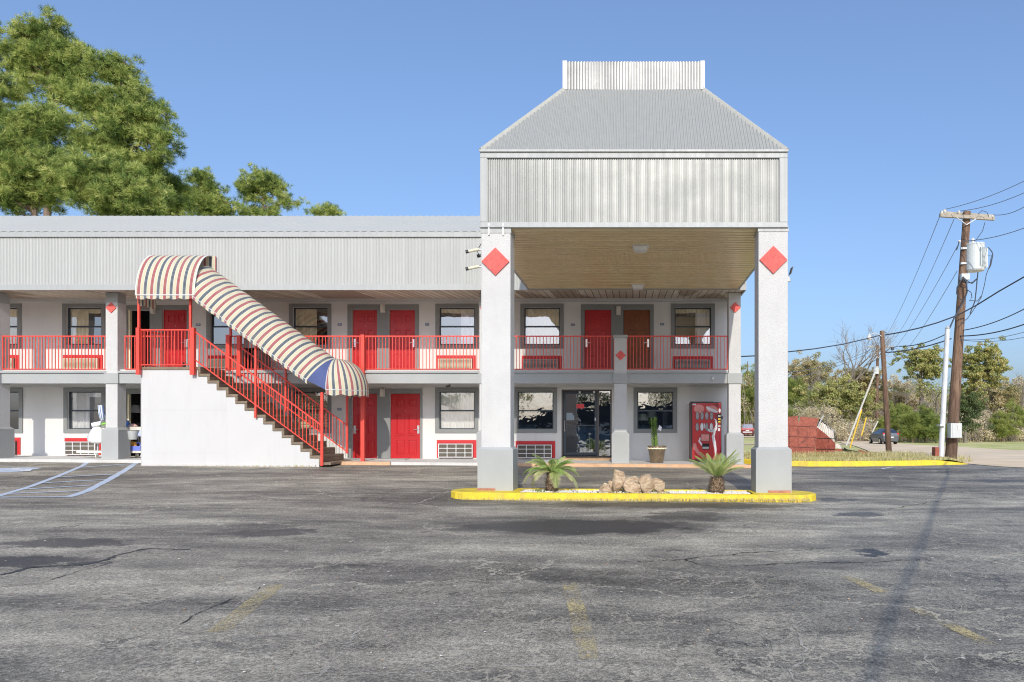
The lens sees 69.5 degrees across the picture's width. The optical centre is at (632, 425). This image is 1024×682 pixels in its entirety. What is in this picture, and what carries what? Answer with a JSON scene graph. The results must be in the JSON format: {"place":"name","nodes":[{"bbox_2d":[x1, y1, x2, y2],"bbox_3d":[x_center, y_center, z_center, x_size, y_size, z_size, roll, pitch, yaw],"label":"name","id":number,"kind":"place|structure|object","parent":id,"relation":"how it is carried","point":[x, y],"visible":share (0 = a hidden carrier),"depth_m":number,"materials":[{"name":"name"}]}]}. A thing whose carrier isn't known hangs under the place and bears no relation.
{"place":"outdoors","nodes":[
{"label":"outdoors","id":0,"kind":"place"},
{"bbox_2d":[242,348,269,368],"bbox_3d":[-11.869,-2.058,22.844,0.608,0.762,0.512,0,0,0],"label":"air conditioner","id":1,"kind":"object","parent":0,"point":[263,357],"visible":0.34,"depth_m":22.73,"materials":[{"name":"black metal"}]},
{"bbox_2d":[0,455,746,465],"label":"walkway","id":2,"kind":"structure","parent":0,"point":[134,459],"depth_m":21.40,"materials":[{"name":"concrete"}]},
{"bbox_2d":[76,427,140,457],"bbox_3d":[-15.810,0.496,22.200,2.072,0.947,0.527,0,0,0],"label":"housekeeping cart","id":3,"kind":"object","parent":2,"relation":"on","point":[97,451],"visible":0.33,"depth_m":21.95,"materials":[{"name":"white plastic"}]},
{"bbox_2d":[87,426,101,443],"bbox_3d":[-16.175,0.273,21.891,0.554,0.531,0.314,0,0,0],"label":"laundry bag","id":4,"kind":"object","parent":3,"relation":"hanging from","point":[94,436],"visible":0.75,"depth_m":21.80,"materials":[{"name":"white fabric"}]},
{"bbox_2d":[340,461,750,467],"bbox_3d":[-2.475,1.158,20.975,11.950,0.268,0.150,0,0,0],"label":"walkway edge","id":5,"kind":"object","parent":2,"relation":"attached to","point":[569,464],"visible":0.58,"depth_m":20.92,"materials":[{"name":"orange paint"}]},
{"bbox_2d":[647,417,666,462],"bbox_3d":[0.728,0.413,21.750,0.588,1.381,0.587,0,0,0],"label":"potted plant","id":6,"kind":"object","parent":2,"relation":"on","point":[656,453],"visible":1,"depth_m":21.59,"materials":[{"name":"green plant"}]},
{"bbox_2d":[689,402,722,460],"bbox_3d":[2.292,0.163,22.693,0.970,1.842,0.854,0,0,0],"label":"vending machine","id":7,"kind":"object","parent":2,"relation":"on","point":[705,418],"visible":0.95,"depth_m":22.29,"materials":[{"name":"metal"}]},
{"bbox_2d":[0,462,1023,681],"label":"parking lot","id":8,"kind":"structure","parent":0,"point":[237,530],"depth_m":7.32,"materials":[{"name":"grey asphalt"}]},
{"bbox_2d":[0,462,89,495],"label":"line marking","id":9,"kind":"object","parent":8,"relation":"on","point":[61,474],"visible":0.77,"depth_m":16.68,"materials":[{"name":"white paint"}]},
{"bbox_2d":[0,548,188,574],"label":"pavement crack","id":10,"kind":"object","parent":8,"relation":"on","point":[82,564],"visible":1,"depth_m":7.77,"materials":[{"name":"black asphalt"}]},
{"bbox_2d":[68,463,137,496],"bbox_3d":[-13.237,1.210,18.720,0.352,0.291,11.028,0,0,-28],"label":"line marking","id":11,"kind":"object","parent":8,"relation":"on","point":[110,478],"visible":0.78,"depth_m":16.39,"materials":[{"name":"white paint"}]},
{"bbox_2d":[136,298,350,466],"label":"exterior staircase","id":12,"kind":"structure","parent":8,"relation":"on","point":[192,415],"depth_m":20.20,"materials":[{"name":"red paint"}]},
{"bbox_2d":[212,584,282,631],"bbox_3d":[-3.243,1.520,6.153,0.171,0.018,1.544,0,0,-12],"label":"line marking","id":13,"kind":"object","parent":8,"relation":"on","point":[248,605],"visible":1,"depth_m":6.11,"materials":[{"name":"yellow paint"}]},
{"bbox_2d":[300,661,672,674],"bbox_3d":[-0.897,1.555,4.670,2.376,0.016,0.092,0,0,-8],"label":"pavement crack","id":14,"kind":"object","parent":8,"relation":"on","point":[487,666],"visible":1,"depth_m":4.69,"materials":[{"name":"black asphalt"}]},
{"bbox_2d":[564,582,596,658],"bbox_3d":[-0.450,1.545,5.976,0.160,0.026,2.278,0,0,-8],"label":"line marking","id":15,"kind":"object","parent":8,"relation":"on","point":[574,604],"visible":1,"depth_m":5.85,"materials":[{"name":"yellow paint"}]},
{"bbox_2d":[451,488,815,501],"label":"planting island","id":16,"kind":"structure","parent":8,"relation":"on","point":[473,493],"depth_m":13.95,"materials":[{"name":"yellow paint"}]},
{"bbox_2d":[522,454,578,491],"bbox_3d":[-1.657,0.946,14.557,1.160,0.772,1.085,0,0,0],"label":"sago palm","id":17,"kind":"object","parent":16,"relation":"on","point":[552,478],"visible":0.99,"depth_m":14.43,"materials":[{"name":"green plant"}]},
{"bbox_2d":[612,469,625,492],"bbox_3d":[-0.284,1.115,14.488,0.265,0.499,0.172,0,0,34],"label":"rock","id":18,"kind":"object","parent":16,"relation":"on","point":[619,479],"visible":0.92,"depth_m":14.43,"materials":[{"name":"stone"}]},
{"bbox_2d":[622,480,640,492],"bbox_3d":[-0.017,1.213,14.398,0.372,0.301,0.221,0,0,0],"label":"rock","id":19,"kind":"object","parent":16,"relation":"on","point":[631,486],"visible":0.84,"depth_m":14.32,"materials":[{"name":"stone"}]},
{"bbox_2d":[477,61,791,492],"bbox_3d":[0.036,-3.336,17.648,6.234,9.324,6.600,0,0,0],"label":"entrance canopy","id":20,"kind":"object","parent":16,"relation":"on","point":[592,173],"visible":1,"depth_m":14.45,"materials":[{"name":"metal"}]},
{"bbox_2d":[639,474,654,492],"bbox_3d":[0.293,1.162,14.436,0.328,0.404,0.243,0,0,0],"label":"rock","id":21,"kind":"object","parent":16,"relation":"on","point":[646,482],"visible":0.94,"depth_m":14.36,"materials":[{"name":"stone"}]},
{"bbox_2d":[653,478,664,492],"bbox_3d":[0.525,1.202,14.492,0.250,0.324,0.165,0,0,0],"label":"rock","id":22,"kind":"object","parent":16,"relation":"on","point":[659,485],"visible":0.82,"depth_m":14.44,"materials":[{"name":"stone"}]},
{"bbox_2d":[689,449,744,492],"bbox_3d":[1.673,0.911,14.511,1.158,0.892,1.045,0,0,0],"label":"sago palm","id":23,"kind":"object","parent":16,"relation":"on","point":[716,469],"visible":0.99,"depth_m":14.45,"materials":[{"name":"green plant"}]},
{"bbox_2d":[463,489,809,501],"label":"kerb weeds","id":24,"kind":"object","parent":8,"relation":"on","point":[669,499],"visible":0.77,"depth_m":13.92,"materials":[{"name":"green plant"}]},
{"bbox_2d":[914,609,993,641],"bbox_3d":[2.507,1.571,5.738,0.139,0.012,1.001,0,0,-9],"label":"line marking","id":25,"kind":"object","parent":8,"relation":"on","point":[962,629],"visible":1,"depth_m":5.58,"materials":[{"name":"yellow paint"}]},
{"bbox_2d":[0,0,1023,403],"label":"sky","id":26,"kind":"structure","parent":0,"point":[890,115],"materials":[{"name":"blue"}]},
{"bbox_2d":[600,428,609,455],"bbox_3d":[-0.864,0.534,24.550,0.448,0.960,0.500,0,0,0],"label":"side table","id":27,"kind":"object","parent":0,"point":[605,441],"visible":0.64,"depth_m":24.60,"materials":[{"name":"wood"}]},
{"bbox_2d":[521,489,749,493],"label":"gravel","id":28,"kind":"structure","parent":0,"point":[674,491],"depth_m":14.53,"materials":[{"name":"white gravel"}]},
{"bbox_2d":[744,435,859,444],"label":"road","id":29,"kind":"structure","parent":0,"point":[754,444],"depth_m":70.07,"materials":[{"name":"grey asphalt"}]},
{"bbox_2d":[741,424,754,435],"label":"sport utility vehicle","id":30,"kind":"object","parent":29,"relation":"on","point":[747,428],"visible":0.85,"depth_m":111.60,"materials":[{"name":"red paint"}]},
{"bbox_2d":[744,455,964,462],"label":"verge grass","id":31,"kind":"structure","parent":0,"point":[850,458],"depth_m":24.13,"materials":[{"name":"beige plant"}]},
{"bbox_2d":[744,426,1023,467],"bbox_3d":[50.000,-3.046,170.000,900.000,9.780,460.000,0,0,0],"label":"ground","id":32,"kind":"structure","parent":0,"point":[1009,445],"depth_m":72.27,"materials":[{"name":"grey concrete"}]},
{"bbox_2d":[0,69,36,125],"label":"pine tree","id":33,"kind":"object","parent":32,"relation":"on","point":[13,92],"visible":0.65,"depth_m":49.90,"materials":[{"name":"green plant"}]},
{"bbox_2d":[0,92,93,215],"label":"pine tree","id":34,"kind":"object","parent":32,"relation":"on","point":[25,185],"visible":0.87,"depth_m":37.22,"materials":[{"name":"green plant"}]},
{"bbox_2d":[0,3,107,215],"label":"pine tree","id":35,"kind":"object","parent":32,"relation":"on","point":[37,51],"visible":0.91,"depth_m":45.21,"materials":[{"name":"green plant"}]},
{"bbox_2d":[36,140,179,215],"bbox_3d":[-27.007,-6.530,37.588,5.971,16.182,5.018,0,0,-32],"label":"pine tree","id":36,"kind":"object","parent":32,"relation":"on","point":[103,186],"visible":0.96,"depth_m":36.57,"materials":[{"name":"green plant"}]},
{"bbox_2d":[54,47,188,179],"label":"pine tree","id":37,"kind":"object","parent":32,"relation":"on","point":[125,116],"visible":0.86,"depth_m":43.29,"materials":[{"name":"green plant"}]},
{"bbox_2d":[145,168,201,215],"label":"pine tree","id":38,"kind":"object","parent":32,"relation":"on","point":[179,205],"visible":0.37,"depth_m":46.75,"materials":[{"name":"green plant"}]},
{"bbox_2d":[178,165,249,215],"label":"pine tree","id":39,"kind":"object","parent":32,"relation":"on","point":[208,196],"visible":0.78,"depth_m":59.31,"materials":[{"name":"green plant"}]},
{"bbox_2d":[232,161,305,215],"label":"pine tree","id":40,"kind":"object","parent":32,"relation":"on","point":[260,186],"visible":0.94,"depth_m":61.46,"materials":[{"name":"green plant"}]},
{"bbox_2d":[302,201,346,215],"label":"pine tree","id":41,"kind":"object","parent":32,"relation":"on","point":[326,209],"visible":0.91,"depth_m":74.44,"materials":[{"name":"green plant"}]},
{"bbox_2d":[0,216,745,463],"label":"motel building","id":42,"kind":"structure","parent":32,"relation":"on","point":[67,285],"depth_m":23.16,"materials":[{"name":"paint"}]},
{"bbox_2d":[10,304,21,347],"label":"window","id":43,"kind":"structure","parent":42,"relation":"in","point":[15,313],"depth_m":23.24,"materials":[{"name":"grey glass"}]},
{"bbox_2d":[10,388,22,432],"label":"window","id":44,"kind":"structure","parent":42,"relation":"in","point":[17,430],"depth_m":23.16,"materials":[{"name":"grey glass"}]},
{"bbox_2d":[64,438,100,454],"bbox_3d":[-17.580,0.654,23.134,1.144,0.540,0.129,0,0,0],"label":"air conditioner","id":45,"kind":"object","parent":42,"relation":"attached to","point":[72,446],"visible":0.79,"depth_m":23.10,"materials":[{"name":"white plastic"}]},
{"bbox_2d":[63,355,102,368],"bbox_3d":[-17.572,-2.028,23.134,1.264,0.488,0.129,0,0,0],"label":"air conditioner","id":46,"kind":"object","parent":42,"relation":"attached to","point":[73,361],"visible":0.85,"depth_m":23.09,"materials":[{"name":"beige plastic"}]},
{"bbox_2d":[62,304,104,347],"bbox_3d":[-17.548,-3.196,23.284,1.362,1.426,0.237,0,0,0],"label":"window","id":47,"kind":"structure","parent":42,"relation":"in","point":[78,318],"depth_m":23.30,"materials":[{"name":"grey glass"}]},
{"bbox_2d":[63,388,105,432],"bbox_3d":[-17.526,-0.500,23.282,1.327,1.442,0.235,0,0,0],"label":"window","id":48,"kind":"structure","parent":42,"relation":"in","point":[79,402],"depth_m":23.31,"materials":[{"name":"clear glass"}]},
{"bbox_2d":[164,310,186,366],"bbox_3d":[-14.642,-2.718,23.235,0.767,1.984,0.120,0,0,0],"label":"door","id":49,"kind":"structure","parent":42,"relation":"in","point":[173,319],"depth_m":23.25,"materials":[{"name":"red paint"}]},
{"bbox_2d":[208,355,235,367],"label":"air conditioner","id":50,"kind":"object","parent":42,"relation":"attached to","point":[216,361],"visible":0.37,"depth_m":23.09,"materials":[{"name":"beige plastic"}]},
{"bbox_2d":[206,310,247,347],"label":"window","id":51,"kind":"structure","parent":42,"relation":"in","point":[245,345],"depth_m":23.16,"materials":[{"name":"grey glass"}]},
{"bbox_2d":[135,255,368,397],"bbox_3d":[-10.602,-2.856,20.671,6.090,4.043,1.588,0,0,0],"label":"striped awning","id":52,"kind":"object","parent":42,"relation":"attached to","point":[208,287],"visible":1,"depth_m":20.02,"materials":[{"name":"fabric"}]},
{"bbox_2d":[289,304,330,347],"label":"window","id":53,"kind":"structure","parent":42,"relation":"in","point":[305,319],"depth_m":23.34,"materials":[{"name":"grey glass"}]},
{"bbox_2d":[289,388,330,432],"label":"window","id":54,"kind":"structure","parent":42,"relation":"in","point":[327,400],"depth_m":23.34,"materials":[{"name":"grey glass"}]},
{"bbox_2d":[353,310,376,368],"bbox_3d":[-8.562,-2.718,23.235,0.776,1.984,0.120,0,0,0],"label":"door","id":55,"kind":"structure","parent":42,"relation":"in","point":[364,321],"depth_m":23.25,"materials":[{"name":"red paint"}]},
{"bbox_2d":[353,394,376,457],"bbox_3d":[-8.566,0.007,23.235,0.784,2.074,0.120,0,0,0],"label":"door","id":56,"kind":"structure","parent":42,"relation":"in","point":[371,401],"depth_m":23.25,"materials":[{"name":"red paint"}]},
{"bbox_2d":[390,310,414,368],"bbox_3d":[-7.364,-2.718,23.235,0.804,1.984,0.120,0,0,0],"label":"door","id":57,"kind":"structure","parent":42,"relation":"in","point":[402,322],"depth_m":23.25,"materials":[{"name":"red paint"}]},
{"bbox_2d":[391,394,419,458],"bbox_3d":[-7.274,0.007,23.235,0.943,2.074,0.120,0,0,0],"label":"door","id":58,"kind":"structure","parent":42,"relation":"in","point":[405,408],"depth_m":23.25,"materials":[{"name":"red paint"}]},
{"bbox_2d":[437,440,475,457],"bbox_3d":[-5.624,0.730,23.134,1.264,0.564,0.129,0,0,0],"label":"air conditioner","id":59,"kind":"object","parent":42,"relation":"attached to","point":[456,448],"visible":0.95,"depth_m":23.10,"materials":[{"name":"white plastic"}]},
{"bbox_2d":[437,355,475,368],"bbox_3d":[-5.638,-2.010,23.134,1.252,0.498,0.129,0,0,0],"label":"air conditioner","id":60,"kind":"object","parent":42,"relation":"attached to","point":[459,361],"visible":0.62,"depth_m":23.10,"materials":[{"name":"beige plastic"}]},
{"bbox_2d":[435,304,477,347],"bbox_3d":[-5.616,-3.196,23.283,1.370,1.426,0.237,0,0,0],"label":"window","id":61,"kind":"structure","parent":42,"relation":"in","point":[469,316],"depth_m":23.25,"materials":[{"name":"grey glass"}]},
{"bbox_2d":[435,388,477,432],"bbox_3d":[-5.620,-0.500,23.283,1.378,1.442,0.236,0,0,0],"label":"window","id":62,"kind":"structure","parent":42,"relation":"in","point":[455,412],"depth_m":23.35,"materials":[{"name":"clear glass"}]},
{"bbox_2d":[516,441,554,457],"bbox_3d":[-3.104,0.754,23.134,1.264,0.548,0.129,0,0,0],"label":"air conditioner","id":63,"kind":"object","parent":42,"relation":"attached to","point":[541,449],"visible":0.83,"depth_m":23.10,"materials":[{"name":"white plastic"}]},
{"bbox_2d":[514,388,556,432],"bbox_3d":[-3.107,-0.500,23.245,1.386,1.442,0.160,0,0,0],"label":"window","id":64,"kind":"structure","parent":42,"relation":"in","point":[520,430],"depth_m":23.16,"materials":[{"name":"grey glass"}]},
{"bbox_2d":[522,356,561,368],"bbox_3d":[-2.904,-1.996,23.134,1.280,0.504,0.129,0,0,0],"label":"air conditioner","id":65,"kind":"object","parent":42,"relation":"attached to","point":[549,362],"visible":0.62,"depth_m":23.10,"materials":[{"name":"metal"}]},
{"bbox_2d":[520,304,563,347],"bbox_3d":[-2.894,-3.196,23.283,1.381,1.426,0.236,0,0,0],"label":"window","id":66,"kind":"structure","parent":42,"relation":"in","point":[533,321],"depth_m":23.35,"materials":[{"name":"clear glass"}]},
{"bbox_2d":[563,426,586,455],"bbox_3d":[-1.980,0.489,24.600,0.920,1.050,0.720,0,0,0],"label":"reception counter","id":67,"kind":"object","parent":42,"relation":"on","point":[576,439],"visible":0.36,"depth_m":24.30,"materials":[{"name":"grey"}]},
{"bbox_2d":[583,423,594,455],"bbox_3d":[-1.440,0.459,24.300,0.420,1.110,0.414,0,0,0],"label":"bar stool","id":68,"kind":"object","parent":42,"relation":"on","point":[590,428],"visible":0.72,"depth_m":24.46,"materials":[{"name":"metal"}]},
{"bbox_2d":[585,310,610,368],"bbox_3d":[-1.108,-2.718,23.235,0.836,1.984,0.120,0,0,0],"label":"door","id":69,"kind":"structure","parent":42,"relation":"in","point":[597,322],"depth_m":23.25,"materials":[{"name":"red paint"}]},
{"bbox_2d":[624,310,649,368],"bbox_3d":[0.137,-2.718,23.235,0.837,1.984,0.120,0,0,0],"label":"door","id":70,"kind":"structure","parent":42,"relation":"in","point":[636,322],"depth_m":23.25,"materials":[{"name":"brown wood"}]},
{"bbox_2d":[634,388,676,432],"bbox_3d":[0.732,-0.500,23.245,1.394,1.442,0.160,0,0,0],"label":"window","id":71,"kind":"structure","parent":42,"relation":"in","point":[636,430],"depth_m":23.16,"materials":[{"name":"grey glass"}]},
{"bbox_2d":[671,304,714,347],"bbox_3d":[1.932,-3.196,23.283,1.401,1.426,0.237,0,0,0],"label":"window","id":72,"kind":"structure","parent":42,"relation":"in","point":[704,317],"depth_m":23.25,"materials":[{"name":"grey glass"}]},
{"bbox_2d":[674,356,712,368],"bbox_3d":[1.928,-1.980,23.134,1.280,0.504,0.129,0,0,0],"label":"air conditioner","id":73,"kind":"object","parent":42,"relation":"attached to","point":[693,362],"visible":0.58,"depth_m":23.10,"materials":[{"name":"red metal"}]},
{"bbox_2d":[741,361,754,424],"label":"pine tree","id":74,"kind":"object","parent":32,"relation":"on","point":[750,394],"visible":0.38,"depth_m":122.47,"materials":[{"name":"green plant"}]},
{"bbox_2d":[788,375,811,409],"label":"pine tree","id":75,"kind":"object","parent":32,"relation":"on","point":[792,394],"visible":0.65,"depth_m":103.96,"materials":[{"name":"green plant"}]},
{"bbox_2d":[788,351,840,412],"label":"autumn tree","id":76,"kind":"object","parent":32,"relation":"on","point":[810,364],"visible":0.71,"depth_m":123.72,"materials":[{"name":"green plant"}]},
{"bbox_2d":[792,373,881,437],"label":"autumn tree","id":77,"kind":"object","parent":32,"relation":"on","point":[847,397],"visible":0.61,"depth_m":93.88,"materials":[{"name":"green plant"}]},
{"bbox_2d":[744,459,966,465],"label":"kerb","id":78,"kind":"structure","parent":32,"relation":"on","point":[872,463],"depth_m":23.43,"materials":[{"name":"yellow paint"}]},
{"bbox_2d":[845,371,875,445],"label":"guy wire guard","id":79,"kind":"object","parent":32,"relation":"on","point":[860,408],"visible":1,"depth_m":59.95,"materials":[{"name":"plastic"}]},
{"bbox_2d":[830,321,898,417],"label":"bare tree","id":80,"kind":"object","parent":32,"relation":"on","point":[861,362],"visible":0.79,"depth_m":97.05,"materials":[{"name":"grey plant"}]},
{"bbox_2d":[828,362,904,423],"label":"autumn tree","id":81,"kind":"object","parent":32,"relation":"on","point":[866,377],"visible":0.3,"depth_m":106.46,"materials":[{"name":"green plant"}]},
{"bbox_2d":[742,377,1001,416],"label":"distant wood","id":82,"kind":"object","parent":32,"relation":"on","point":[967,386],"visible":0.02,"depth_m":168.17,"materials":[{"name":"green plant"}]},
{"bbox_2d":[741,374,1023,434],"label":"wood","id":83,"kind":"object","parent":32,"relation":"on","point":[934,400],"visible":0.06,"depth_m":121.07,"materials":[{"name":"green plant"}]},
{"bbox_2d":[751,396,1023,441],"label":"dry brush","id":84,"kind":"object","parent":32,"relation":"on","point":[843,425],"visible":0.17,"depth_m":85.74,"materials":[{"name":"plant"}]},
{"bbox_2d":[874,401,902,432],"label":"young pine","id":85,"kind":"object","parent":32,"relation":"on","point":[894,423],"visible":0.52,"depth_m":83.40,"materials":[{"name":"green plant"}]},
{"bbox_2d":[881,403,914,431],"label":"young pine","id":86,"kind":"object","parent":32,"relation":"on","point":[904,407],"visible":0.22,"depth_m":87.32,"materials":[{"name":"green plant"}]},
{"bbox_2d":[874,374,940,417],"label":"autumn tree","id":87,"kind":"object","parent":32,"relation":"on","point":[899,397],"visible":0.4,"depth_m":110.43,"materials":[{"name":"beige plant"}]},
{"bbox_2d":[897,411,927,442],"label":"young pine","id":88,"kind":"object","parent":32,"relation":"on","point":[911,427],"visible":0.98,"depth_m":79.55,"materials":[{"name":"green plant"}]},
{"bbox_2d":[888,342,950,411],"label":"oak tree","id":89,"kind":"object","parent":32,"relation":"on","point":[922,364],"visible":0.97,"depth_m":99.02,"materials":[{"name":"green plant"}]},
{"bbox_2d":[901,370,949,412],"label":"bare tree","id":90,"kind":"object","parent":32,"relation":"on","point":[928,404],"visible":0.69,"depth_m":89.41,"materials":[{"name":"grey plant"}]},
{"bbox_2d":[917,401,937,441],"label":"young pine","id":91,"kind":"object","parent":32,"relation":"on","point":[923,409],"visible":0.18,"depth_m":81.43,"materials":[{"name":"green plant"}]},
{"bbox_2d":[919,412,946,442],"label":"young pine","id":92,"kind":"object","parent":32,"relation":"on","point":[931,431],"visible":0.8,"depth_m":77.51,"materials":[{"name":"green plant"}]},
{"bbox_2d":[938,389,994,442],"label":"evergreen tree","id":93,"kind":"object","parent":32,"relation":"on","point":[967,408],"visible":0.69,"depth_m":79.23,"materials":[{"name":"green plant"}]},
{"bbox_2d":[949,335,1013,406],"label":"oak tree","id":94,"kind":"object","parent":32,"relation":"on","point":[986,370],"visible":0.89,"depth_m":96.93,"materials":[{"name":"green plant"}]},
{"bbox_2d":[967,379,1023,417],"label":"autumn tree","id":95,"kind":"object","parent":32,"relation":"on","point":[994,394],"visible":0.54,"depth_m":116.25,"materials":[{"name":"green plant"}]},
{"bbox_2d":[988,410,1021,441],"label":"young pine","id":96,"kind":"object","parent":32,"relation":"on","point":[1002,422],"visible":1,"depth_m":83.45,"materials":[{"name":"green plant"}]},
{"bbox_2d":[1003,397,1023,428],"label":"young pine","id":97,"kind":"object","parent":32,"relation":"on","point":[1018,411],"visible":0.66,"depth_m":87.11,"materials":[{"name":"green plant"}]},
{"bbox_2d":[837,440,1023,466],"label":"road","id":98,"kind":"structure","parent":0,"point":[999,457],"depth_m":44.64,"materials":[{"name":"concrete"}]},
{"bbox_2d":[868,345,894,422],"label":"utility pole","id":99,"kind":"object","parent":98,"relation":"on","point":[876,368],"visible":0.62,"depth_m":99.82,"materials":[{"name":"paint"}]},
{"bbox_2d":[869,429,898,443],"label":"parked car","id":100,"kind":"object","parent":98,"relation":"on","point":[878,435],"visible":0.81,"depth_m":71.43,"materials":[{"name":"grey paint"}]},
{"bbox_2d":[939,209,994,458],"bbox_3d":[12.451,-3.393,26.846,2.194,9.365,0.828,0,0,0],"label":"utility pole","id":101,"kind":"object","parent":98,"relation":"on","point":[973,257],"visible":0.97,"depth_m":26.83,"materials":[{"name":"paint"}]},
{"bbox_2d":[947,423,961,437],"bbox_3d":[11.819,0.170,26.585,0.413,0.541,0.330,0,0,0],"label":"meter box","id":102,"kind":"object","parent":101,"relation":"attached to","point":[954,430],"visible":1,"depth_m":26.44,"materials":[{"name":"grey metal"}]},
{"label":"grass verge","id":103,"kind":"structure","parent":0,"visible":0},
{"bbox_2d":[788,415,842,454],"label":"brick wall","id":104,"kind":"structure","parent":103,"relation":"on","point":[802,435],"depth_m":26.00,"materials":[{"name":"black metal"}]},
{"bbox_2d":[744,449,973,461],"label":"tall grass","id":105,"kind":"structure","parent":103,"relation":"on","point":[848,454],"depth_m":25.58,"materials":[{"name":"plant"}]},
{"bbox_2d":[867,330,897,454],"bbox_3d":[9.637,-1.206,27.973,1.240,4.954,0.229,0,0,-6],"label":"utility pole","id":106,"kind":"object","parent":103,"relation":"on","point":[888,445],"visible":0.91,"depth_m":27.92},
{"bbox_2d":[885,276,1023,335],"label":"power line","id":107,"kind":"object","parent":106,"relation":"attached to","point":[960,313],"visible":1,"depth_m":26.51,"materials":[{"name":"black rubber"}]},
{"bbox_2d":[937,326,949,456],"bbox_3d":[11.339,-1.223,26.350,0.442,4.841,0.300,0,0,0],"label":"conduit pole","id":108,"kind":"object","parent":103,"relation":"on","point":[944,395],"visible":0.98,"depth_m":26.32,"materials":[{"name":"white metal"}]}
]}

